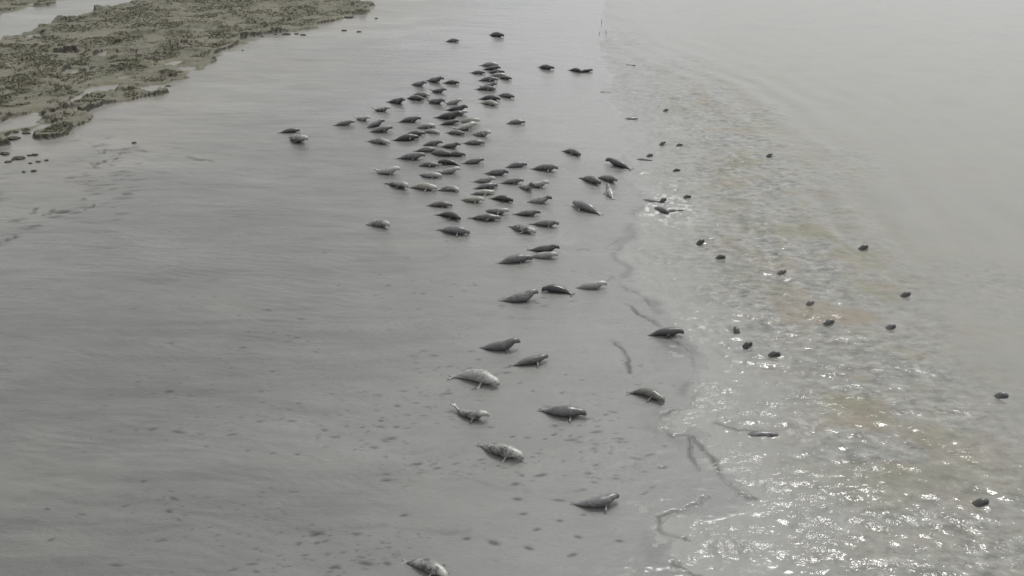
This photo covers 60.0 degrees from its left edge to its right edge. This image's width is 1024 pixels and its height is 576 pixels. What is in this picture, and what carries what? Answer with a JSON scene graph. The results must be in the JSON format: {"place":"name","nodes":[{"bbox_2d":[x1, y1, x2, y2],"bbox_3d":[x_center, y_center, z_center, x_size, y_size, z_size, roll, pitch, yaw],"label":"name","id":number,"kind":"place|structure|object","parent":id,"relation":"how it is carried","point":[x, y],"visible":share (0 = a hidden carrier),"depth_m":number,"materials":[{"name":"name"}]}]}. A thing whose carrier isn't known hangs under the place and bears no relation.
{"place":"outdoors","nodes":[
{"label":"outdoors","id":0,"kind":"place"},
{"bbox_2d":[0,0,376,147],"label":"salt marsh","id":1,"kind":"structure","parent":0,"point":[51,113],"depth_m":74.37,"materials":[{"name":"plant"}]},
{"bbox_2d":[0,0,752,575],"bbox_3d":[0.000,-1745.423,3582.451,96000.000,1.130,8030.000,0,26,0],"label":"mudflat","id":2,"kind":"structure","parent":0,"point":[238,336],"depth_m":31.47,"materials":[{"name":"grey soil"}]},
{"bbox_2d":[11,156,25,160],"bbox_3d":[-27.016,-7.099,48.524,0.700,0.223,0.644,-3,26,-7],"label":"turf clod","id":3,"kind":"object","parent":2,"relation":"on","point":[18,158],"visible":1,"depth_m":48.38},
{"bbox_2d":[277,128,299,133],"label":"seal","id":4,"kind":"object","parent":2,"relation":"on","point":[290,130],"visible":0.99,"depth_m":53.00,"materials":[{"name":"fur"}]},
{"bbox_2d":[288,134,307,142],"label":"seal","id":5,"kind":"object","parent":2,"relation":"on","point":[297,137],"visible":1,"depth_m":51.10,"materials":[{"name":"fur"}]},
{"bbox_2d":[332,120,354,125],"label":"seal","id":6,"kind":"object","parent":2,"relation":"on","point":[347,122],"visible":1,"depth_m":54.41,"materials":[{"name":"grey fur"}]},
{"bbox_2d":[353,115,370,120],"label":"seal","id":7,"kind":"object","parent":2,"relation":"on","point":[362,118],"visible":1,"depth_m":55.37,"materials":[{"name":"fur"}]},
{"bbox_2d":[365,119,384,128],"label":"seal","id":8,"kind":"object","parent":2,"relation":"on","point":[376,123],"visible":0.99,"depth_m":54.15,"materials":[{"name":"fur"}]},
{"bbox_2d":[363,219,389,227],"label":"seal","id":9,"kind":"object","parent":2,"relation":"on","point":[380,223],"visible":1,"depth_m":39.74,"materials":[{"name":"fur"}]},
{"bbox_2d":[366,138,389,143],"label":"seal","id":10,"kind":"object","parent":2,"relation":"on","point":[380,140],"visible":0.98,"depth_m":50.99,"materials":[{"name":"fur"}]},
{"bbox_2d":[368,125,392,131],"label":"seal","id":11,"kind":"object","parent":2,"relation":"on","point":[383,128],"visible":1,"depth_m":53.05,"materials":[{"name":"grey fur"}]},
{"bbox_2d":[371,106,390,111],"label":"seal","id":12,"kind":"object","parent":2,"relation":"on","point":[385,108],"visible":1,"depth_m":57.38,"materials":[{"name":"fur"}]},
{"bbox_2d":[371,166,400,175],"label":"seal","id":13,"kind":"object","parent":2,"relation":"on","point":[390,170],"visible":1,"depth_m":46.20,"materials":[{"name":"fur"}]},
{"bbox_2d":[386,97,404,102],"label":"seal","id":14,"kind":"object","parent":2,"relation":"on","point":[399,100],"visible":1,"depth_m":59.14,"materials":[{"name":"fur"}]},
{"bbox_2d":[384,180,408,188],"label":"seal","id":15,"kind":"object","parent":2,"relation":"on","point":[399,184],"visible":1,"depth_m":44.24,"materials":[{"name":"fur"}]},
{"bbox_2d":[392,134,418,140],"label":"seal","id":16,"kind":"object","parent":2,"relation":"on","point":[406,137],"visible":0.98,"depth_m":51.62,"materials":[{"name":"fur"}]},
{"bbox_2d":[397,116,420,122],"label":"seal","id":17,"kind":"object","parent":2,"relation":"on","point":[411,119],"visible":1,"depth_m":55.02,"materials":[{"name":"fur"}]},
{"bbox_2d":[396,152,425,160],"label":"seal","id":18,"kind":"object","parent":2,"relation":"on","point":[414,155],"visible":1,"depth_m":48.39,"materials":[{"name":"grey fur"}]},
{"bbox_2d":[403,130,425,135],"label":"seal","id":19,"kind":"object","parent":2,"relation":"on","point":[417,132],"visible":0.68,"depth_m":52.53,"materials":[{"name":"fur"}]},
{"bbox_2d":[407,95,423,100],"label":"seal","id":20,"kind":"object","parent":2,"relation":"on","point":[415,97],"visible":0.99,"depth_m":59.95,"materials":[{"name":"fur"}]},
{"bbox_2d":[410,81,426,86],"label":"seal","id":21,"kind":"object","parent":2,"relation":"on","point":[419,83],"visible":1,"depth_m":63.45,"materials":[{"name":"grey fur"}]},
{"bbox_2d":[414,91,429,95],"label":"seal","id":22,"kind":"object","parent":2,"relation":"on","point":[421,93],"visible":0.98,"depth_m":60.88,"materials":[{"name":"grey fur"}]},
{"bbox_2d":[408,182,436,191],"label":"seal","id":23,"kind":"object","parent":2,"relation":"on","point":[425,186],"visible":0.99,"depth_m":44.01,"materials":[{"name":"beige fur"}]},
{"bbox_2d":[400,558,447,575],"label":"seal","id":24,"kind":"object","parent":2,"relation":"on","point":[432,566],"visible":1,"depth_m":20.66,"materials":[{"name":"fur"}]},
{"bbox_2d":[414,123,435,128],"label":"seal","id":25,"kind":"object","parent":2,"relation":"on","point":[428,125],"visible":1,"depth_m":53.96,"materials":[{"name":"silver fur"}]},
{"bbox_2d":[413,146,436,152],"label":"seal","id":26,"kind":"object","parent":2,"relation":"on","point":[428,149],"visible":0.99,"depth_m":49.62,"materials":[{"name":"grey fur"}]},
{"bbox_2d":[418,162,438,166],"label":"seal","id":27,"kind":"object","parent":2,"relation":"on","point":[431,164],"visible":0.98,"depth_m":47.41,"materials":[{"name":"grey fur"}]},
{"bbox_2d":[416,172,441,178],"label":"seal","id":28,"kind":"object","parent":2,"relation":"on","point":[431,175],"visible":1,"depth_m":45.74,"materials":[{"name":"grey fur"}]},
{"bbox_2d":[420,140,442,145],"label":"seal","id":29,"kind":"object","parent":2,"relation":"on","point":[434,142],"visible":1,"depth_m":50.74,"materials":[{"name":"grey fur"}]},
{"bbox_2d":[423,129,439,133],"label":"seal","id":30,"kind":"object","parent":2,"relation":"on","point":[433,131],"visible":0.91,"depth_m":52.89,"materials":[{"name":"silver fur"}]},
{"bbox_2d":[425,76,443,82],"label":"seal","id":31,"kind":"object","parent":2,"relation":"on","point":[436,79],"visible":1,"depth_m":64.51,"materials":[{"name":"fur"}]},
{"bbox_2d":[425,98,444,103],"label":"seal","id":32,"kind":"object","parent":2,"relation":"on","point":[437,100],"visible":1,"depth_m":59.12,"materials":[{"name":"grey fur"}]},
{"bbox_2d":[429,88,446,92],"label":"seal","id":33,"kind":"object","parent":2,"relation":"on","point":[439,90],"visible":1,"depth_m":61.81,"materials":[{"name":"fur"}]},
{"bbox_2d":[425,201,452,208],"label":"seal","id":34,"kind":"object","parent":2,"relation":"on","point":[442,204],"visible":1,"depth_m":41.97,"materials":[{"name":"grey fur"}]},
{"bbox_2d":[429,149,451,155],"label":"seal","id":35,"kind":"object","parent":2,"relation":"on","point":[440,152],"visible":1,"depth_m":48.99,"materials":[{"name":"fur"}]},
{"bbox_2d":[434,185,458,192],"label":"seal","id":36,"kind":"object","parent":2,"relation":"on","point":[451,188],"visible":1,"depth_m":43.89,"materials":[{"name":"fur"}]},
{"bbox_2d":[433,211,460,219],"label":"seal","id":37,"kind":"object","parent":2,"relation":"on","point":[452,215],"visible":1,"depth_m":40.65,"materials":[{"name":"black fur"}]},
{"bbox_2d":[435,167,459,173],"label":"seal","id":38,"kind":"object","parent":2,"relation":"on","point":[452,170],"visible":1,"depth_m":46.29,"materials":[{"name":"silver fur"}]},
{"bbox_2d":[434,111,461,118],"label":"seal","id":39,"kind":"object","parent":2,"relation":"on","point":[451,115],"visible":0.99,"depth_m":55.55,"materials":[{"name":"fur"}]},
{"bbox_2d":[438,119,458,125],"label":"seal","id":40,"kind":"object","parent":2,"relation":"on","point":[450,122],"visible":1,"depth_m":54.57,"materials":[{"name":"fur"}]},
{"bbox_2d":[438,159,460,165],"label":"seal","id":41,"kind":"object","parent":2,"relation":"on","point":[447,161],"visible":1,"depth_m":47.75,"materials":[{"name":"black fur"}]},
{"bbox_2d":[440,142,460,147],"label":"seal","id":42,"kind":"object","parent":2,"relation":"on","point":[452,145],"visible":1,"depth_m":50.18,"materials":[{"name":"fur"}]},
{"bbox_2d":[435,225,469,235],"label":"seal","id":43,"kind":"object","parent":2,"relation":"on","point":[455,229],"visible":1,"depth_m":39.00,"materials":[{"name":"grey fur"}]},
{"bbox_2d":[443,98,461,104],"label":"seal","id":44,"kind":"object","parent":2,"relation":"on","point":[456,101],"visible":0.98,"depth_m":59.09,"materials":[{"name":"silver fur"}]},
{"bbox_2d":[446,130,464,134],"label":"seal","id":45,"kind":"object","parent":2,"relation":"on","point":[456,132],"visible":1,"depth_m":52.66,"materials":[{"name":"grey fur"}]},
{"bbox_2d":[445,104,467,110],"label":"seal","id":46,"kind":"object","parent":2,"relation":"on","point":[460,107],"visible":0.88,"depth_m":57.43,"materials":[{"name":"fur"}]},
{"bbox_2d":[447,151,465,156],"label":"seal","id":47,"kind":"object","parent":2,"relation":"on","point":[456,153],"visible":1,"depth_m":48.97,"materials":[{"name":"fur"}]},
{"bbox_2d":[450,121,476,130],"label":"seal","id":48,"kind":"object","parent":2,"relation":"on","point":[467,126],"visible":0.96,"depth_m":53.51,"materials":[{"name":"fur"}]},
{"bbox_2d":[450,402,488,422],"bbox_3d":[-1.267,3.708,26.544,0.587,0.429,1.227,-20,33,-35],"label":"seal","id":49,"kind":"object","parent":2,"relation":"on","point":[471,414],"visible":1,"depth_m":26.28,"materials":[{"name":"fur"}]},
{"bbox_2d":[459,118,479,122],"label":"seal","id":50,"kind":"object","parent":2,"relation":"on","point":[466,120],"visible":0.66,"depth_m":54.78,"materials":[{"name":"beige fur"}]},
{"bbox_2d":[459,196,483,203],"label":"seal","id":51,"kind":"object","parent":2,"relation":"on","point":[474,199],"visible":1,"depth_m":42.50,"materials":[{"name":"beige fur"}]},
{"bbox_2d":[460,158,483,163],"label":"seal","id":52,"kind":"object","parent":2,"relation":"on","point":[474,161],"visible":1,"depth_m":47.90,"materials":[{"name":"fur"}]},
{"bbox_2d":[461,139,484,144],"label":"seal","id":53,"kind":"object","parent":2,"relation":"on","point":[475,142],"visible":1,"depth_m":50.93,"materials":[{"name":"grey fur"}]},
{"bbox_2d":[447,369,499,388],"bbox_3d":[-1.234,2.830,28.166,1.698,0.430,0.869,0,26,0],"label":"seal","id":54,"kind":"object","parent":2,"relation":"on","point":[480,376],"visible":1,"depth_m":28.06,"materials":[{"name":"fur"}]},
{"bbox_2d":[471,130,490,136],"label":"seal","id":55,"kind":"object","parent":2,"relation":"on","point":[483,133],"visible":1,"depth_m":52.32,"materials":[{"name":"fur"}]},
{"bbox_2d":[468,189,493,195],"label":"seal","id":56,"kind":"object","parent":2,"relation":"on","point":[483,192],"visible":1,"depth_m":43.47,"materials":[{"name":"fur"}]},
{"bbox_2d":[471,176,495,182],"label":"seal","id":57,"kind":"object","parent":2,"relation":"on","point":[485,179],"visible":0.98,"depth_m":45.01,"materials":[{"name":"silver fur"}]},
{"bbox_2d":[467,214,500,220],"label":"seal","id":58,"kind":"object","parent":2,"relation":"on","point":[489,217],"visible":1,"depth_m":40.44,"materials":[{"name":"grey fur"}]},
{"bbox_2d":[474,85,495,89],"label":"seal","id":59,"kind":"object","parent":2,"relation":"on","point":[487,87],"visible":1,"depth_m":62.55,"materials":[{"name":"fur"}]},
{"bbox_2d":[473,183,497,189],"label":"seal","id":60,"kind":"object","parent":2,"relation":"on","point":[489,186],"visible":0.98,"depth_m":44.24,"materials":[{"name":"fur"}]},
{"bbox_2d":[477,76,497,80],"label":"seal","id":61,"kind":"object","parent":2,"relation":"on","point":[489,78],"visible":1,"depth_m":64.98,"materials":[{"name":"grey fur"}]},
{"bbox_2d":[479,62,497,65],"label":"seal","id":62,"kind":"object","parent":2,"relation":"on","point":[490,64],"visible":0.93,"depth_m":69.47,"materials":[{"name":"grey fur"}]},
{"bbox_2d":[480,100,497,105],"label":"seal","id":63,"kind":"object","parent":2,"relation":"on","point":[490,102],"visible":1,"depth_m":58.88,"materials":[{"name":"beige fur"}]},
{"bbox_2d":[480,95,499,99],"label":"seal","id":64,"kind":"object","parent":2,"relation":"on","point":[490,97],"visible":0.98,"depth_m":60.02,"materials":[{"name":"fur"}]},
{"bbox_2d":[483,66,500,69],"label":"seal","id":65,"kind":"object","parent":2,"relation":"on","point":[492,67],"visible":0.94,"depth_m":68.21,"materials":[{"name":"fur"}]},
{"bbox_2d":[483,169,508,175],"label":"seal","id":66,"kind":"object","parent":2,"relation":"on","point":[500,172],"visible":0.98,"depth_m":46.10,"materials":[{"name":"fur"}]},
{"bbox_2d":[484,208,508,213],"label":"seal","id":67,"kind":"object","parent":2,"relation":"on","point":[497,210],"visible":0.98,"depth_m":41.16,"materials":[{"name":"silver fur"}]},
{"bbox_2d":[490,32,503,36],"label":"seal","id":68,"kind":"object","parent":2,"relation":"on","point":[498,34],"visible":1,"depth_m":80.58,"materials":[{"name":"fur"}]},
{"bbox_2d":[475,443,523,463],"bbox_3d":[-0.344,4.475,24.835,0.652,0.347,1.480,-23,34,-39],"label":"seal","id":69,"kind":"object","parent":2,"relation":"on","point":[505,451],"visible":1,"depth_m":24.59,"materials":[{"name":"fur"}]},
{"bbox_2d":[479,338,520,354],"bbox_3d":[-0.501,1.889,30.067,1.500,0.467,0.627,8,27,16],"label":"seal","id":70,"kind":"object","parent":2,"relation":"on","point":[507,344],"visible":1,"depth_m":29.91,"materials":[{"name":"fur"}]},
{"bbox_2d":[489,195,512,202],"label":"seal","id":71,"kind":"object","parent":2,"relation":"on","point":[505,198],"visible":1,"depth_m":42.61,"materials":[{"name":"black fur"}]},
{"bbox_2d":[498,93,514,97],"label":"seal","id":72,"kind":"object","parent":2,"relation":"on","point":[508,95],"visible":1,"depth_m":60.68,"materials":[{"name":"fur"}]},
{"bbox_2d":[498,178,523,184],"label":"seal","id":73,"kind":"object","parent":2,"relation":"on","point":[513,181],"visible":0.99,"depth_m":44.89,"materials":[{"name":"grey fur"}]},
{"bbox_2d":[497,254,532,263],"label":"seal","id":74,"kind":"object","parent":2,"relation":"on","point":[517,258],"visible":1,"depth_m":36.29,"materials":[{"name":"fur"}]},
{"bbox_2d":[504,161,526,167],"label":"seal","id":75,"kind":"object","parent":2,"relation":"on","point":[518,164],"visible":1,"depth_m":47.33,"materials":[{"name":"fur"}]},
{"bbox_2d":[506,119,524,124],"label":"seal","id":76,"kind":"object","parent":2,"relation":"on","point":[517,121],"visible":1,"depth_m":54.78,"materials":[{"name":"grey fur"}]},
{"bbox_2d":[497,289,538,302],"bbox_3d":[0.212,0.305,33.307,1.514,0.543,0.616,5,27,9],"label":"seal","id":77,"kind":"object","parent":2,"relation":"on","point":[526,296],"visible":1,"depth_m":33.15,"materials":[{"name":"grey fur"}]},
{"bbox_2d":[507,224,535,233],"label":"seal","id":78,"kind":"object","parent":2,"relation":"on","point":[522,228],"visible":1,"depth_m":39.20,"materials":[{"name":"fur"}]},
{"bbox_2d":[517,182,534,189],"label":"seal","id":79,"kind":"object","parent":2,"relation":"on","point":[527,186],"visible":1,"depth_m":44.05,"materials":[{"name":"fur"}]},
{"bbox_2d":[512,210,540,217],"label":"seal","id":80,"kind":"object","parent":2,"relation":"on","point":[530,213],"visible":1,"depth_m":41.00,"materials":[{"name":"fur"}]},
{"bbox_2d":[508,354,547,367],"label":"seal","id":81,"kind":"object","parent":2,"relation":"on","point":[536,359],"visible":1,"depth_m":29.11,"materials":[{"name":"fur"}]},
{"bbox_2d":[526,195,551,203],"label":"seal","id":82,"kind":"object","parent":2,"relation":"on","point":[541,199],"visible":1,"depth_m":42.43,"materials":[{"name":"fur"}]},
{"bbox_2d":[532,180,548,188],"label":"seal","id":83,"kind":"object","parent":2,"relation":"on","point":[542,183],"visible":0.77,"depth_m":44.38,"materials":[{"name":"fur"}]},
{"bbox_2d":[528,164,557,171],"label":"seal","id":84,"kind":"object","parent":2,"relation":"on","point":[547,167],"visible":1,"depth_m":46.71,"materials":[{"name":"grey fur"}]},
{"bbox_2d":[527,244,559,251],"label":"seal","id":85,"kind":"object","parent":2,"relation":"on","point":[548,248],"visible":0.92,"depth_m":37.22,"materials":[{"name":"fur"}]},
{"bbox_2d":[528,220,558,227],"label":"seal","id":86,"kind":"object","parent":2,"relation":"on","point":[547,223],"visible":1,"depth_m":39.82,"materials":[{"name":"grey fur"}]},
{"bbox_2d":[532,252,557,259],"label":"seal","id":87,"kind":"object","parent":2,"relation":"on","point":[545,255],"visible":0.92,"depth_m":36.75,"materials":[{"name":"grey fur"}]},
{"bbox_2d":[539,64,554,68],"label":"seal","id":88,"kind":"object","parent":2,"relation":"on","point":[545,66],"visible":1,"depth_m":68.66,"materials":[{"name":"fur"}]},
{"bbox_2d":[542,284,574,295],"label":"seal","id":89,"kind":"object","parent":2,"relation":"on","point":[552,288],"visible":1,"depth_m":33.87,"materials":[{"name":"black fur"}]},
{"bbox_2d":[537,405,586,422],"bbox_3d":[1.496,3.643,26.631,1.445,0.367,0.669,15,30,28],"label":"seal","id":90,"kind":"object","parent":2,"relation":"on","point":[569,411],"visible":1,"depth_m":26.41,"materials":[{"name":"fur"}]},
{"bbox_2d":[561,149,580,155],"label":"seal","id":91,"kind":"object","parent":2,"relation":"on","point":[574,151],"visible":1,"depth_m":49.32,"materials":[{"name":"fur"}]},
{"bbox_2d":[572,200,604,215],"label":"seal","id":92,"kind":"object","parent":2,"relation":"on","point":[584,205],"visible":1,"depth_m":41.58,"materials":[{"name":"grey fur"}]},
{"bbox_2d":[574,280,606,289],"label":"seal","id":93,"kind":"object","parent":2,"relation":"on","point":[596,285],"visible":1,"depth_m":34.23,"materials":[{"name":"silver fur"}]},
{"bbox_2d":[580,175,600,184],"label":"seal","id":94,"kind":"object","parent":2,"relation":"on","point":[592,179],"visible":1,"depth_m":45.05,"materials":[{"name":"fur"}]},
{"bbox_2d":[569,492,618,511],"bbox_3d":[2.154,5.548,22.868,1.329,0.392,0.597,-4,26,-7],"label":"seal","id":95,"kind":"object","parent":2,"relation":"on","point":[605,500],"visible":1,"depth_m":22.80,"materials":[{"name":"grey fur"}]},
{"bbox_2d":[597,175,617,181],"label":"seal","id":96,"kind":"object","parent":2,"relation":"on","point":[610,178],"visible":0.94,"depth_m":45.36,"materials":[{"name":"grey fur"}]},
{"bbox_2d":[603,183,613,199],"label":"seal","id":97,"kind":"object","parent":2,"relation":"on","point":[609,192],"visible":1,"depth_m":43.51,"materials":[{"name":"fur"}]},
{"bbox_2d":[605,157,633,169],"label":"seal","id":98,"kind":"object","parent":2,"relation":"on","point":[616,162],"visible":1,"depth_m":47.50,"materials":[{"name":"fur"}]},
{"bbox_2d":[626,388,664,402],"bbox_3d":[4.110,3.292,27.435,1.209,0.333,0.615,3,26,5],"label":"seal","id":99,"kind":"object","parent":2,"relation":"on","point":[650,393],"visible":1,"depth_m":27.34,"materials":[{"name":"grey fur"}]},
{"bbox_2d":[648,327,683,336],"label":"seal","id":100,"kind":"object","parent":2,"relation":"on","point":[669,331],"visible":1,"depth_m":30.89,"materials":[{"name":"fur"}]},
{"bbox_2d":[598,0,1023,575],"bbox_3d":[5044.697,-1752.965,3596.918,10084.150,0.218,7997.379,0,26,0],"label":"water","id":101,"kind":"structure","parent":0,"point":[890,133],"depth_m":36.49,"materials":[{"name":"grey liquid"}]},
{"bbox_2d":[654,206,668,213],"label":"seal","id":102,"kind":"object","parent":101,"relation":"in","point":[662,209],"visible":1,"depth_m":41.69,"materials":[{"name":"fur"}]},
{"bbox_2d":[742,341,752,349],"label":"seal","id":103,"kind":"object","parent":101,"relation":"in","point":[746,345],"visible":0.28,"depth_m":30.28,"materials":[{"name":"black fur"}]},
{"bbox_2d":[747,430,778,436],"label":"seal","id":104,"kind":"object","parent":101,"relation":"in","point":[762,433],"visible":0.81,"depth_m":25.71,"materials":[{"name":"fur"}]},
{"bbox_2d":[768,351,780,356],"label":"seal","id":105,"kind":"object","parent":101,"relation":"in","point":[773,353],"visible":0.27,"depth_m":29.74,"materials":[{"name":"fur"}]},
{"bbox_2d":[823,319,834,325],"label":"seal","id":106,"kind":"object","parent":101,"relation":"in","point":[827,322],"visible":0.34,"depth_m":31.77,"materials":[{"name":"fur"}]},
{"bbox_2d":[972,498,988,506],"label":"seal","id":107,"kind":"object","parent":101,"relation":"in","point":[979,502],"visible":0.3,"depth_m":22.95,"materials":[{"name":"fur"}]},
{"bbox_2d":[994,392,1008,397],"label":"seal","id":108,"kind":"object","parent":101,"relation":"in","point":[1000,394],"visible":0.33,"depth_m":27.47,"materials":[{"name":"fur"}]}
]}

